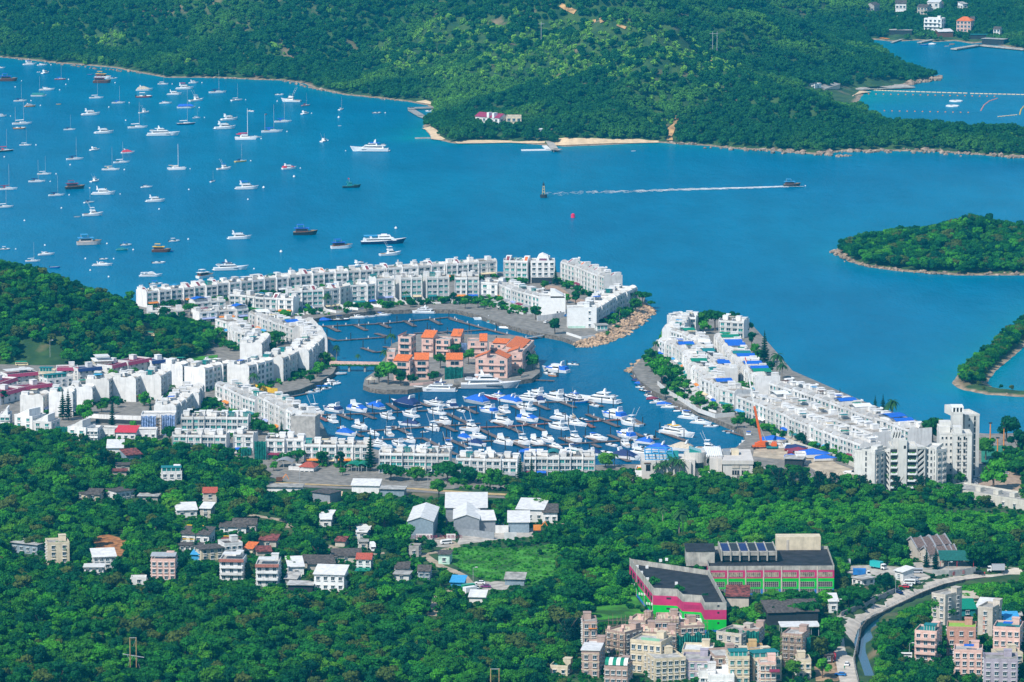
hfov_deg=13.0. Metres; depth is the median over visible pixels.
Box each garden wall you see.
[86,414,140,419]
[537,312,564,320]
[657,381,734,417]
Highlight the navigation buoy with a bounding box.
[540,181,546,197]
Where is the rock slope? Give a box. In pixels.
[575,302,656,346]
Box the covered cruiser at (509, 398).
[496,393,515,402]
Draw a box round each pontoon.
[289,393,308,396]
[316,412,378,415]
[321,322,380,326]
[326,326,340,331]
[336,336,384,340]
[337,414,352,419]
[337,427,363,436]
[352,324,367,330]
[358,426,421,432]
[361,347,375,352]
[361,413,376,418]
[372,437,425,440]
[379,322,391,327]
[379,410,427,412]
[381,317,447,323]
[385,403,399,409]
[391,426,409,433]
[402,320,416,326]
[422,422,480,427]
[422,438,443,448]
[429,318,442,324]
[437,423,457,431]
[442,405,475,409]
[444,437,468,447]
[447,413,469,423]
[449,318,487,328]
[449,329,486,332]
[460,406,478,413]
[460,438,511,442]
[477,426,513,444]
[480,425,511,427]
[487,329,514,335]
[489,420,511,429]
[510,428,522,432]
[511,423,547,426]
[513,442,531,448]
[517,420,546,430]
[531,442,569,446]
[533,402,550,409]
[535,399,571,402]
[538,417,551,421]
[558,401,575,407]
[558,437,576,443]
[577,440,607,443]
[583,435,599,441]
[585,414,620,426]
[586,418,623,422]
[607,434,621,439]
[608,438,658,441]
[630,375,654,396]
[657,431,685,440]
[724,430,742,436]
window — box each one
[268,447,273,451]
[397,362,405,365]
[400,338,408,341]
[400,344,408,348]
[417,361,425,364]
[417,374,425,377]
[450,361,458,364]
[470,381,498,382]
[486,461,491,465]
[684,604,699,609]
[695,462,703,467]
[711,572,724,576]
[716,582,724,586]
[729,572,742,576]
[729,582,742,584]
[732,470,739,474]
[746,572,760,576]
[746,582,760,586]
[750,589,760,592]
[764,572,778,576]
[764,582,778,586]
[782,572,796,576]
[782,582,796,586]
[800,572,814,576]
[800,581,813,586]
[818,572,831,576]
[818,581,831,586]
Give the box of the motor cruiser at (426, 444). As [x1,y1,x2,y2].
[416,442,431,448]
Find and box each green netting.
[56,426,67,432]
[241,448,250,455]
[254,441,265,459]
[445,367,462,379]
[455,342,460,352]
[676,631,708,653]
[743,630,758,642]
[806,636,810,651]
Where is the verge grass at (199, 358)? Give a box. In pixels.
[184,355,217,360]
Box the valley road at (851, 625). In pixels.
[835,567,1021,681]
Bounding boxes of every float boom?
[875,90,966,93]
[970,93,1023,94]
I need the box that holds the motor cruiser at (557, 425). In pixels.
[548,419,568,430]
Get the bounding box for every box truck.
[369,541,375,551]
[461,583,478,589]
[463,585,479,593]
[853,568,870,575]
[870,560,886,569]
[987,564,1004,571]
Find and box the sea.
[0,40,1023,464]
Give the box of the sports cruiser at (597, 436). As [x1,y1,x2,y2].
[585,432,607,440]
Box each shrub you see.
[0,275,1023,681]
[42,6,748,121]
[51,7,1016,136]
[77,274,1023,623]
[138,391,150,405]
[303,303,311,311]
[446,498,1023,625]
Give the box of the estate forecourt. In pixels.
[977,471,1021,490]
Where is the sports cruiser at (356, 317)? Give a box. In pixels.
[349,314,367,318]
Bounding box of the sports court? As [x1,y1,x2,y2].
[981,445,1002,462]
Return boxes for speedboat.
[135,92,151,97]
[149,280,162,284]
[152,261,165,263]
[304,390,320,393]
[320,385,331,390]
[331,315,349,320]
[606,442,616,446]
[703,424,718,426]
[842,469,853,474]
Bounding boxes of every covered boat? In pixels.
[116,247,127,250]
[319,317,331,321]
[519,448,536,453]
[646,396,658,399]
[656,401,672,405]
[762,435,787,442]
[784,444,807,450]
[787,447,804,453]
[799,448,831,458]
[814,454,836,460]
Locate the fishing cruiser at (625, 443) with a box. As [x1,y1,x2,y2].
[621,432,632,447]
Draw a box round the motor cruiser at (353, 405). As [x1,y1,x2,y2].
[346,399,366,412]
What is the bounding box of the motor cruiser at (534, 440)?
[529,434,543,444]
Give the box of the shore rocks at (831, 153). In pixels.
[3,57,1023,393]
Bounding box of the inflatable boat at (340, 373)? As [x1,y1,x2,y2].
[334,372,346,374]
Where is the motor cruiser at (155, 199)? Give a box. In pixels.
[145,195,164,201]
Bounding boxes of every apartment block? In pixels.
[854,447,884,493]
[862,444,886,480]
[888,430,916,491]
[924,445,946,488]
[925,443,942,491]
[937,420,951,482]
[944,404,979,476]
[950,404,963,428]
[951,425,971,483]
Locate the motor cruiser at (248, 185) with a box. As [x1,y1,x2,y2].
[234,180,257,189]
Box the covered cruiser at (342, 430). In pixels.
[335,425,355,435]
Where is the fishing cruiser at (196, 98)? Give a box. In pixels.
[188,90,202,101]
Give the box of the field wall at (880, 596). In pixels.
[841,588,894,615]
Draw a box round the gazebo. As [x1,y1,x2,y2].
[366,376,376,383]
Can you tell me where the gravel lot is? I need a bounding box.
[814,663,838,680]
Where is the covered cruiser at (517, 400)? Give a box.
[513,395,522,403]
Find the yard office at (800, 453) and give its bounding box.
[795,451,806,464]
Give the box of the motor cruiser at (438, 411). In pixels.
[427,405,446,414]
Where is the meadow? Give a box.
[451,543,644,619]
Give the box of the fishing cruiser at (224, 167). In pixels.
[216,159,230,169]
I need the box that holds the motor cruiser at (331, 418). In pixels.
[326,414,338,422]
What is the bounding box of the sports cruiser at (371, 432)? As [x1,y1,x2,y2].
[367,430,379,435]
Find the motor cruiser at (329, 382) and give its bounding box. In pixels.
[324,378,338,384]
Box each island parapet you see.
[410,380,439,385]
[510,374,528,378]
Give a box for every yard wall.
[455,529,493,538]
[504,532,516,539]
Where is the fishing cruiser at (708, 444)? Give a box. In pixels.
[695,433,719,449]
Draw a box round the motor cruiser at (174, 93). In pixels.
[167,89,181,94]
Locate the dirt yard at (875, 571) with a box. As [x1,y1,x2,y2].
[847,565,929,586]
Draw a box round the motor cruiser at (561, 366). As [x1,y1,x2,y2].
[542,361,569,373]
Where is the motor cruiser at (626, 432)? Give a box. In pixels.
[616,427,637,438]
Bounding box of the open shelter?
[778,621,818,635]
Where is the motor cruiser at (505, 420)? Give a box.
[490,413,512,424]
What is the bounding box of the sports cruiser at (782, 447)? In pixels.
[778,443,790,448]
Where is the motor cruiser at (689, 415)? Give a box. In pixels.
[678,409,697,419]
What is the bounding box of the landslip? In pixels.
[92,534,124,555]
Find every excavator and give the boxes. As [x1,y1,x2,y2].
[276,474,288,481]
[533,521,547,531]
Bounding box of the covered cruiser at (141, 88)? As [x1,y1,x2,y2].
[136,85,152,90]
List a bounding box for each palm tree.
[248,373,259,380]
[322,293,331,308]
[333,347,340,360]
[380,349,389,361]
[386,333,396,347]
[610,454,618,466]
[653,463,663,471]
[656,506,668,520]
[658,460,671,472]
[666,456,680,475]
[671,512,686,532]
[672,459,686,471]
[675,508,691,531]
[769,353,783,371]
[776,363,788,371]
[884,399,900,412]
[946,474,953,481]
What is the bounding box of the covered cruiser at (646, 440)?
[633,436,654,444]
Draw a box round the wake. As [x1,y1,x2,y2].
[545,186,802,193]
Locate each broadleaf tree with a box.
[0,0,1023,151]
[0,213,1023,681]
[0,213,1023,681]
[0,215,1023,681]
[0,215,1023,681]
[0,215,1023,681]
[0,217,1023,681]
[0,220,1023,681]
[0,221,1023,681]
[0,390,7,403]
[0,511,18,525]
[1,575,15,586]
[3,586,33,596]
[6,638,35,655]
[7,574,32,587]
[11,596,29,611]
[19,591,34,601]
[21,589,37,601]
[21,622,42,634]
[24,602,34,612]
[26,644,52,663]
[27,603,46,620]
[33,458,58,469]
[33,578,58,587]
[34,597,51,606]
[36,592,61,604]
[37,627,60,650]
[45,579,71,596]
[51,658,72,681]
[60,572,80,581]
[60,661,89,681]
[64,638,94,652]
[68,595,91,612]
[70,589,88,595]
[70,648,92,660]
[73,618,106,630]
[79,457,98,471]
[81,524,103,540]
[82,399,93,407]
[84,588,118,600]
[87,642,114,661]
[96,401,108,411]
[96,448,109,460]
[102,571,129,586]
[102,659,123,673]
[110,559,124,572]
[110,585,133,603]
[114,399,121,404]
[120,544,147,551]
[121,584,140,593]
[122,539,141,545]
[124,291,134,298]
[126,596,160,610]
[127,516,138,525]
[128,549,149,564]
[128,592,147,599]
[128,618,153,631]
[133,600,156,612]
[137,657,164,673]
[142,582,162,594]
[142,650,172,669]
[148,546,170,557]
[150,516,166,530]
[152,596,167,609]
[158,306,170,313]
[161,425,176,438]
[163,611,182,625]
[166,645,179,659]
[171,658,193,671]
[174,608,194,622]
[179,635,195,652]
[183,303,197,315]
[184,564,198,577]
[187,641,208,653]
[190,575,219,591]
[191,638,226,659]
[192,465,220,473]
[194,634,226,644]
[204,615,231,630]
[212,601,228,616]
[214,450,234,461]
[216,487,240,499]
[224,340,237,350]
[227,498,251,510]
[227,629,246,640]
[229,587,257,606]
[233,502,255,517]
[234,597,251,612]
[235,643,270,661]
[245,464,271,478]
[249,420,266,435]
[254,647,279,659]
[259,593,281,603]
[259,657,278,671]
[261,597,299,615]
[267,331,276,341]
[269,341,276,347]
[269,610,296,625]
[269,623,293,636]
[270,461,277,470]
[271,330,285,344]
[277,643,297,660]
[278,593,309,614]
[283,647,312,660]
[284,509,319,527]
[287,449,306,463]
[290,595,305,619]
[297,652,321,666]
[298,640,328,653]
[300,659,318,677]
[303,594,313,606]
[306,374,314,382]
[310,537,325,554]
[312,361,325,376]
[312,629,331,640]
[312,633,333,647]
[316,451,328,462]
[318,351,330,362]
[330,598,346,612]
[335,451,344,467]
[338,515,360,530]
[339,467,345,474]
[343,301,353,311]
[346,662,363,671]
[359,655,387,669]
[360,603,386,613]
[363,302,370,311]
[369,501,399,526]
[372,618,406,632]
[374,628,396,642]
[376,361,397,384]
[376,464,404,480]
[376,584,401,601]
[382,645,397,656]
[388,645,414,663]
[394,524,414,540]
[395,369,406,385]
[402,597,426,613]
[406,299,414,306]
[406,614,424,623]
[407,466,426,480]
[427,371,438,380]
[430,478,446,496]
[430,633,445,649]
[432,461,463,481]
[435,655,460,667]
[436,657,463,672]
[440,631,456,648]
[446,639,471,655]
[449,292,456,301]
[458,466,478,480]
[460,300,470,308]
[463,348,473,364]
[465,607,488,624]
[466,621,498,640]
[471,298,482,302]
[476,468,503,489]
[477,605,497,621]
[480,300,488,308]
[487,633,515,649]
[488,597,508,606]
[492,607,511,624]
[497,658,513,675]
[500,646,519,660]
[504,632,528,647]
[512,588,531,600]
[515,618,533,629]
[517,368,524,375]
[524,657,546,670]
[526,354,538,369]
[527,606,543,618]
[530,305,541,319]
[531,610,549,631]
[536,480,551,492]
[541,643,563,658]
[543,476,570,488]
[548,605,570,624]
[549,318,559,333]
[549,594,567,603]
[553,582,567,590]
[554,584,586,597]
[556,549,590,566]
[559,573,582,582]
[563,611,582,624]
[565,579,590,596]
[571,291,580,303]
[580,472,595,485]
[583,516,595,529]
[591,544,614,556]
[594,536,613,548]
[596,473,609,486]
[597,452,613,467]
[619,557,628,573]
[622,536,637,548]
[628,545,655,560]
[629,298,641,310]
[634,291,651,304]
[644,348,657,356]
[648,357,671,383]
[651,548,671,562]
[660,387,669,398]
[660,542,681,554]
[663,555,684,561]
[671,380,682,387]
[689,538,708,542]
[697,396,704,401]
[698,312,708,330]
[698,321,711,330]
[702,309,725,330]
[706,516,731,532]
[726,628,738,632]
[727,607,742,622]
[729,311,739,317]
[731,416,743,427]
[736,381,752,387]
[736,522,759,534]
[742,535,751,542]
[747,532,766,542]
[748,332,755,343]
[750,343,759,351]
[752,349,766,359]
[765,361,775,369]
[771,591,790,600]
[774,519,803,532]
[779,431,786,436]
[784,464,801,471]
[784,589,807,599]
[785,659,801,678]
[793,600,821,610]
[795,432,806,441]
[811,636,829,659]
[816,658,832,677]
[819,617,845,632]
[821,630,842,651]
[823,622,846,638]
[837,473,858,495]
[840,531,859,541]
[840,585,856,606]
[842,525,864,537]
[861,536,879,562]
[875,572,894,589]
[894,617,912,633]
[898,627,916,648]
[921,417,942,442]
[927,598,957,614]
[979,437,995,459]
[980,458,1009,486]
[981,544,998,565]
[988,451,1004,460]
[997,415,1020,440]
[1006,429,1023,447]
[1008,459,1023,474]
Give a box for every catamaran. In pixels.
[167,165,185,169]
[235,108,256,139]
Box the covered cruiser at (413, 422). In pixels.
[398,418,420,425]
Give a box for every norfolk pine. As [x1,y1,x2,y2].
[57,389,65,417]
[64,392,73,419]
[108,407,116,425]
[191,533,198,550]
[363,434,376,470]
[515,457,523,478]
[527,456,533,474]
[553,266,557,284]
[758,331,769,362]
[881,396,885,409]
[922,548,929,567]
[932,550,939,569]
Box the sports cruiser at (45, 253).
[38,251,53,255]
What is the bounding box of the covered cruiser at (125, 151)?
[121,149,133,153]
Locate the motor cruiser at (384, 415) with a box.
[380,410,394,419]
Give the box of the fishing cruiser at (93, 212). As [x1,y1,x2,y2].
[82,207,102,215]
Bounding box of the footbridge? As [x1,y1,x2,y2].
[329,361,379,371]
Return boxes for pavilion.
[594,323,607,330]
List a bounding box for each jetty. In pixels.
[521,145,550,150]
[545,141,561,149]
[917,39,934,42]
[951,44,1023,49]
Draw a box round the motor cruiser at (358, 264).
[354,260,366,266]
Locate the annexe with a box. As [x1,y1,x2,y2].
[635,465,641,476]
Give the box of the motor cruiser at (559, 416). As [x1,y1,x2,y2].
[550,409,570,420]
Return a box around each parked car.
[475,580,484,583]
[480,584,490,587]
[834,672,846,675]
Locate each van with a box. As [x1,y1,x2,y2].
[440,539,451,544]
[901,652,911,657]
[903,579,915,583]
[914,568,922,572]
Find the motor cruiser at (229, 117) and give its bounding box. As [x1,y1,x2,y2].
[221,114,236,120]
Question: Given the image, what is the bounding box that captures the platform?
[855,84,914,89]
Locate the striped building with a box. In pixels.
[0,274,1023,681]
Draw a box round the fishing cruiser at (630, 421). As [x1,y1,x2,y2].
[620,407,643,426]
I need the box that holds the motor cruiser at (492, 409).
[479,404,498,413]
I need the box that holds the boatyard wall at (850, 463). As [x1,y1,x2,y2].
[774,432,853,466]
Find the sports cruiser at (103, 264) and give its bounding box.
[92,261,111,265]
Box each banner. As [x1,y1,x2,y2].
[411,534,436,539]
[440,534,460,539]
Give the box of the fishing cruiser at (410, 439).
[403,427,415,442]
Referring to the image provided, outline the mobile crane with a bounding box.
[744,357,776,449]
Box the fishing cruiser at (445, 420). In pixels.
[433,405,450,424]
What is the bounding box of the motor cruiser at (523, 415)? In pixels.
[515,409,538,421]
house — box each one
[0,366,38,383]
[0,374,18,384]
[0,384,25,404]
[0,405,12,423]
[9,379,52,390]
[11,538,44,554]
[14,407,45,428]
[20,389,48,412]
[33,412,59,430]
[38,366,56,380]
[39,371,72,386]
[45,533,69,564]
[49,387,75,416]
[52,384,76,406]
[56,361,77,375]
[67,418,95,440]
[70,361,102,380]
[71,379,87,384]
[71,381,94,404]
[78,491,104,498]
[83,563,105,574]
[85,488,103,500]
[86,374,112,401]
[86,425,101,440]
[90,547,116,569]
[91,354,112,364]
[93,371,114,376]
[97,357,130,373]
[101,425,117,438]
[105,486,136,498]
[106,439,124,452]
[112,468,127,476]
[113,372,140,401]
[115,425,139,438]
[115,462,130,470]
[117,354,152,370]
[119,368,143,373]
[119,448,141,459]
[130,575,147,584]
[136,285,158,307]
[137,427,157,437]
[137,493,160,501]
[138,370,166,399]
[141,411,176,433]
[147,305,163,316]
[148,354,167,368]
[148,366,171,391]
[150,285,171,305]
[150,551,177,580]
[154,399,180,422]
[160,395,185,413]
[160,464,182,480]
[161,284,183,303]
[161,359,188,387]
[165,305,183,314]
[167,392,190,409]
[168,357,193,364]
[168,389,195,408]
[172,428,188,444]
[174,282,194,303]
[175,501,197,517]
[178,538,204,551]
[179,385,201,402]
[179,387,200,408]
[180,524,215,543]
[181,408,193,430]
[182,381,204,400]
[184,361,213,391]
[187,428,203,447]
[189,281,205,296]
[189,296,208,311]
[190,549,199,560]
[192,543,224,561]
[193,306,216,321]
[193,410,205,430]
[196,360,221,386]
[198,279,217,297]
[199,502,215,517]
[202,428,216,447]
[202,487,217,503]
[204,296,225,308]
[204,357,229,381]
[204,410,217,428]
[207,277,228,298]
[212,305,235,317]
[214,428,229,446]
[215,314,236,331]
[215,379,242,402]
[216,410,227,431]
[218,534,242,551]
[219,521,247,532]
[219,550,246,580]
[220,277,240,293]
[222,382,250,406]
[224,318,242,331]
[226,410,239,436]
[227,360,257,386]
[228,320,247,339]
[229,289,244,304]
[229,386,255,408]
[230,323,252,339]
[231,276,252,291]
[231,303,248,318]
[232,325,251,341]
[232,518,258,532]
[233,426,257,453]
[235,328,261,346]
[235,388,259,410]
[237,409,250,430]
[238,357,265,384]
[239,290,264,307]
[240,337,264,358]
[241,391,267,410]
[243,336,266,351]
[243,541,258,554]
[245,274,264,292]
[247,333,268,351]
[248,309,269,327]
[248,332,270,350]
[248,394,273,418]
[250,354,273,383]
[254,292,272,308]
[255,312,279,327]
[255,545,271,555]
[255,552,281,586]
[256,274,275,292]
[256,391,282,419]
[258,534,279,547]
[259,352,288,381]
[261,314,283,331]
[262,394,288,423]
[264,292,280,312]
[266,432,286,458]
[267,272,288,292]
[267,483,304,492]
[268,316,290,331]
[268,397,293,424]
[271,317,290,330]
[271,349,295,377]
[273,347,298,370]
[274,400,300,430]
[277,293,298,315]
[278,319,297,339]
[278,403,307,429]
[281,268,301,287]
[283,571,301,583]
[284,321,303,343]
[284,346,311,373]
[285,285,303,314]
[285,431,305,458]
[285,556,304,575]
[286,405,315,430]
[286,580,313,591]
[288,463,301,469]
[290,342,315,368]
[291,339,319,361]
[291,413,319,439]
[295,269,311,284]
[295,316,314,320]
[296,336,322,361]
[298,319,317,324]
[298,322,316,336]
[299,285,318,313]
[299,461,318,471]
[300,333,324,360]
[302,554,316,567]
[303,327,321,332]
[304,324,323,330]
[304,437,321,462]
[305,329,326,336]
[305,554,335,569]
[306,268,324,285]
[306,332,326,351]
[309,284,327,313]
[310,488,342,502]
[313,564,348,591]
[315,267,334,284]
[317,283,351,312]
[319,513,332,526]
[320,437,337,464]
[321,509,335,523]
[325,281,363,309]
[329,266,348,283]
[330,548,361,558]
[334,535,349,546]
[336,437,353,464]
[338,549,359,562]
[343,265,359,281]
[347,279,367,308]
[350,478,381,493]
[353,437,371,464]
[355,523,370,535]
[355,553,373,570]
[356,264,372,279]
[356,279,381,307]
[356,525,371,538]
[357,539,368,549]
[366,264,384,275]
[369,272,399,304]
[379,445,392,472]
[379,485,407,496]
[380,263,401,277]
[387,348,395,362]
[390,445,403,465]
[393,354,414,380]
[393,570,412,580]
[394,561,410,569]
[395,272,412,304]
[396,260,417,272]
[398,332,415,355]
[402,445,415,472]
[407,271,424,303]
[408,543,421,556]
[409,259,431,276]
[414,352,428,378]
[414,445,426,472]
[417,564,432,578]
[421,330,437,356]
[423,271,440,303]
[424,258,444,272]
[426,446,439,473]
[434,271,452,302]
[435,336,452,356]
[438,446,451,473]
[439,258,457,279]
[446,353,463,375]
[449,575,467,587]
[451,257,468,273]
[451,329,463,352]
[455,272,466,302]
[456,450,473,477]
[463,255,478,273]
[467,270,478,297]
[468,333,487,357]
[468,589,487,602]
[470,277,506,302]
[470,449,487,478]
[473,256,496,277]
[474,349,511,377]
[475,112,505,126]
[484,279,516,299]
[484,451,502,472]
[489,338,509,353]
[492,281,520,301]
[494,283,525,302]
[495,285,532,307]
[501,340,530,366]
[501,451,520,477]
[503,255,517,278]
[504,572,526,585]
[506,115,520,123]
[507,286,537,309]
[507,336,535,353]
[507,345,524,372]
[509,287,544,312]
[516,255,530,282]
[516,291,549,313]
[524,449,535,472]
[530,252,554,282]
[536,449,547,475]
[539,288,565,314]
[547,448,566,474]
[549,656,572,675]
[559,447,571,471]
[560,257,581,281]
[566,261,590,285]
[567,302,596,327]
[571,449,583,470]
[574,264,598,285]
[577,302,600,322]
[580,266,602,289]
[580,300,606,322]
[580,635,605,677]
[581,611,597,655]
[583,449,594,472]
[584,298,609,318]
[586,266,607,291]
[587,296,614,313]
[591,269,610,292]
[591,293,615,312]
[595,291,620,309]
[597,272,621,291]
[599,288,625,308]
[604,655,632,681]
[605,621,642,656]
[607,286,632,307]
[614,283,637,298]
[628,610,653,624]
[630,630,672,673]
[641,620,659,633]
[643,645,685,681]
[646,336,683,356]
[652,339,690,357]
[655,608,680,634]
[656,323,681,340]
[657,623,676,649]
[667,312,683,323]
[668,320,685,327]
[668,344,699,364]
[669,315,689,326]
[669,326,688,337]
[670,317,687,326]
[670,341,693,361]
[671,312,690,317]
[673,347,702,366]
[675,327,696,336]
[677,358,709,378]
[678,614,704,636]
[679,354,708,375]
[679,364,716,387]
[680,349,702,366]
[681,330,701,339]
[681,361,711,381]
[681,367,720,389]
[681,638,714,653]
[683,352,705,370]
[683,648,711,679]
[684,370,725,393]
[685,373,725,400]
[686,331,709,339]
[688,378,732,401]
[689,311,698,331]
[691,335,708,341]
[692,381,739,405]
[694,339,712,344]
[695,342,714,348]
[697,348,716,353]
[697,661,715,681]
[701,382,753,412]
[705,351,720,355]
[706,665,734,681]
[707,354,722,359]
[709,357,730,362]
[709,642,737,668]
[712,360,729,365]
[714,331,739,349]
[716,334,738,350]
[716,622,753,646]
[717,336,740,352]
[717,363,737,381]
[718,313,734,333]
[719,339,742,353]
[722,342,748,353]
[723,345,748,356]
[725,348,750,355]
[725,585,749,607]
[725,645,749,681]
[727,350,750,361]
[731,315,748,337]
[731,353,754,363]
[732,355,756,364]
[734,391,762,413]
[735,357,759,367]
[738,360,761,381]
[742,363,766,380]
[743,619,764,643]
[744,365,771,382]
[745,394,768,418]
[746,368,770,386]
[747,639,762,649]
[748,645,781,680]
[751,397,778,418]
[752,371,779,394]
[756,653,779,681]
[758,399,781,423]
[760,599,796,624]
[765,402,790,423]
[766,390,788,397]
[768,377,793,393]
[773,393,793,399]
[774,406,802,430]
[776,381,804,389]
[780,408,807,431]
[782,383,810,395]
[782,397,807,403]
[782,623,809,666]
[787,413,815,437]
[790,400,817,407]
[792,415,821,438]
[792,598,819,620]
[793,383,818,398]
[794,650,811,678]
[800,387,825,397]
[800,419,827,443]
[803,403,827,413]
[807,390,834,401]
[808,420,834,442]
[809,83,820,87]
[809,407,837,415]
[813,392,842,403]
[813,424,842,447]
[819,412,848,419]
[821,82,839,89]
[821,395,850,408]
[821,424,848,448]
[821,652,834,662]
[827,593,838,612]
[829,397,856,408]
[830,430,858,451]
[832,414,859,424]
[836,399,862,412]
[838,430,863,453]
[842,418,864,430]
[844,403,871,416]
[846,434,871,455]
[850,405,876,416]
[851,420,879,430]
[851,574,875,585]
[852,435,881,459]
[857,407,882,419]
[858,423,890,448]
[864,410,890,422]
[866,2,879,11]
[874,412,906,427]
[886,417,913,430]
[889,29,911,34]
[893,420,921,430]
[895,0,906,11]
[899,422,931,445]
[914,621,941,661]
[917,4,931,13]
[924,16,944,34]
[927,0,941,9]
[931,585,961,624]
[935,28,953,36]
[946,617,976,655]
[953,640,983,675]
[956,16,973,31]
[958,1,967,8]
[962,598,976,615]
[970,34,987,38]
[976,597,993,613]
[978,598,1002,635]
[981,38,1008,44]
[982,648,1018,681]
[991,643,1022,662]
[992,616,1023,650]
[993,26,1002,34]
[1002,611,1020,620]
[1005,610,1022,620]
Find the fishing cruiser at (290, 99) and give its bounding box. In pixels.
[281,88,300,101]
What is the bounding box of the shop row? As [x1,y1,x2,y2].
[942,482,1023,509]
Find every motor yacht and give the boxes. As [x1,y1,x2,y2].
[146,126,179,135]
[212,259,247,270]
[350,139,389,151]
[372,437,391,447]
[412,305,434,313]
[414,378,456,391]
[423,397,445,406]
[458,369,520,388]
[484,391,504,399]
[519,391,536,401]
[563,390,583,400]
[579,388,622,404]
[659,421,694,437]
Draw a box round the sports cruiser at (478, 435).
[469,432,486,438]
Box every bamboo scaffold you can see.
[156,415,160,435]
[604,628,625,656]
[607,614,642,625]
[644,610,679,631]
[780,633,802,666]
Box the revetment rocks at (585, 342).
[572,303,655,372]
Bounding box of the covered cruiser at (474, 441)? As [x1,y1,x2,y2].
[468,436,485,446]
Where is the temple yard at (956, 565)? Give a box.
[913,561,970,572]
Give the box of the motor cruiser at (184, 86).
[175,83,193,88]
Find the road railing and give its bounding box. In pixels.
[854,573,1007,677]
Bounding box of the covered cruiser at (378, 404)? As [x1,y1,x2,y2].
[366,400,385,409]
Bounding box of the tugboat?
[342,178,360,187]
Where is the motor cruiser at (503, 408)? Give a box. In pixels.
[498,404,510,413]
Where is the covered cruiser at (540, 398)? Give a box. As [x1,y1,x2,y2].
[536,393,544,402]
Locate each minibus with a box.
[15,361,27,365]
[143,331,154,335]
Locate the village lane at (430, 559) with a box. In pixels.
[421,533,473,615]
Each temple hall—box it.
[906,535,935,560]
[920,544,946,563]
[925,533,951,545]
[945,543,956,561]
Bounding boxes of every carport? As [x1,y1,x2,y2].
[276,456,295,466]
[344,460,361,471]
[356,460,367,471]
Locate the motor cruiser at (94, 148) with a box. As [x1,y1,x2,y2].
[89,146,99,150]
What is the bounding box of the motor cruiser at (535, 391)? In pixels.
[527,387,544,397]
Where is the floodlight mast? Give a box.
[1002,427,1005,449]
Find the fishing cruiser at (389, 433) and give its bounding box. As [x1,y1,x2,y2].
[384,421,393,436]
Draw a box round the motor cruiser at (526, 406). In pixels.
[516,401,536,410]
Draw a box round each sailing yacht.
[0,133,13,151]
[0,171,17,189]
[0,185,12,207]
[12,101,31,124]
[25,244,39,261]
[28,163,44,181]
[31,76,45,95]
[37,166,50,174]
[48,175,63,195]
[64,119,75,129]
[66,138,83,159]
[89,84,102,98]
[102,151,119,169]
[112,87,124,103]
[113,152,128,162]
[128,110,146,128]
[176,104,194,124]
[177,86,194,107]
[209,72,225,92]
[261,107,281,132]
[274,108,291,122]
[570,389,577,419]
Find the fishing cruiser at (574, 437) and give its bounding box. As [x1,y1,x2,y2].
[564,423,581,441]
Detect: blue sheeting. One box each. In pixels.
[141,416,155,426]
[161,415,174,434]
[461,342,466,352]
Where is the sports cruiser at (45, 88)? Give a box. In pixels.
[39,87,54,90]
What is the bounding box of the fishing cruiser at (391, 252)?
[379,240,400,255]
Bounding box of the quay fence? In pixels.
[566,332,594,338]
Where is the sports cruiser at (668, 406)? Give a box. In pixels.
[661,404,677,407]
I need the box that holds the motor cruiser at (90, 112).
[81,108,99,115]
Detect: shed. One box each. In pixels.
[407,502,439,538]
[437,550,453,563]
[445,492,487,524]
[453,502,479,529]
[475,510,496,532]
[507,510,529,532]
[515,497,547,521]
[542,503,558,522]
[783,454,804,466]
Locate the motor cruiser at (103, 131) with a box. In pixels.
[94,126,113,133]
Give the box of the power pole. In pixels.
[124,637,143,667]
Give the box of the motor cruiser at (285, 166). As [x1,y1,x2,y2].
[281,163,295,169]
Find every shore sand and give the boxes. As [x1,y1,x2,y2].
[416,100,430,103]
[456,140,511,142]
[511,141,544,142]
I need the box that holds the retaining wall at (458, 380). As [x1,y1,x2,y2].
[442,377,466,383]
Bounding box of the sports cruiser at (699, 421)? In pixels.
[690,418,711,424]
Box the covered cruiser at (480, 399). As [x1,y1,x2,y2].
[462,392,490,404]
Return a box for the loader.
[766,442,777,447]
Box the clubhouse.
[641,446,753,478]
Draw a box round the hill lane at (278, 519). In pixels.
[249,514,292,527]
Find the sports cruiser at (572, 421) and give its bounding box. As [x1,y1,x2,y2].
[565,418,586,426]
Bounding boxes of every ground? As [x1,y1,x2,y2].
[0,0,1023,681]
[0,272,1016,489]
[363,334,539,393]
[433,528,532,546]
[753,436,853,477]
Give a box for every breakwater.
[408,106,433,117]
[415,137,430,138]
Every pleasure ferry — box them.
[139,271,161,276]
[360,234,405,244]
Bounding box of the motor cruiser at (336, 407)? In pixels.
[323,402,343,412]
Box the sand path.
[273,482,505,494]
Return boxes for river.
[854,589,942,675]
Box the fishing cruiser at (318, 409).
[308,395,323,413]
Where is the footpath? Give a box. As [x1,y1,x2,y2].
[559,3,575,13]
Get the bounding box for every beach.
[423,126,444,139]
[554,138,658,144]
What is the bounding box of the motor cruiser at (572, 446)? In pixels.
[567,443,583,451]
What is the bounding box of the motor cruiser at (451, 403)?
[445,399,458,407]
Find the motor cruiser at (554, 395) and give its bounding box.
[544,389,569,400]
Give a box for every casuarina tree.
[557,618,576,641]
[567,617,581,640]
[769,467,787,490]
[787,471,798,485]
[796,471,811,485]
[813,470,826,492]
[826,472,839,483]
[857,474,867,487]
[892,476,903,490]
[913,475,925,485]
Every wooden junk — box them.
[0,73,17,80]
[65,180,84,188]
[76,234,101,244]
[93,75,110,82]
[94,71,110,78]
[152,243,170,251]
[196,269,212,278]
[293,224,316,234]
[330,239,352,248]
[783,181,799,185]
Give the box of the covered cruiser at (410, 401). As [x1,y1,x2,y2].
[391,394,421,408]
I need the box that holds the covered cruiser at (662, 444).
[640,441,670,452]

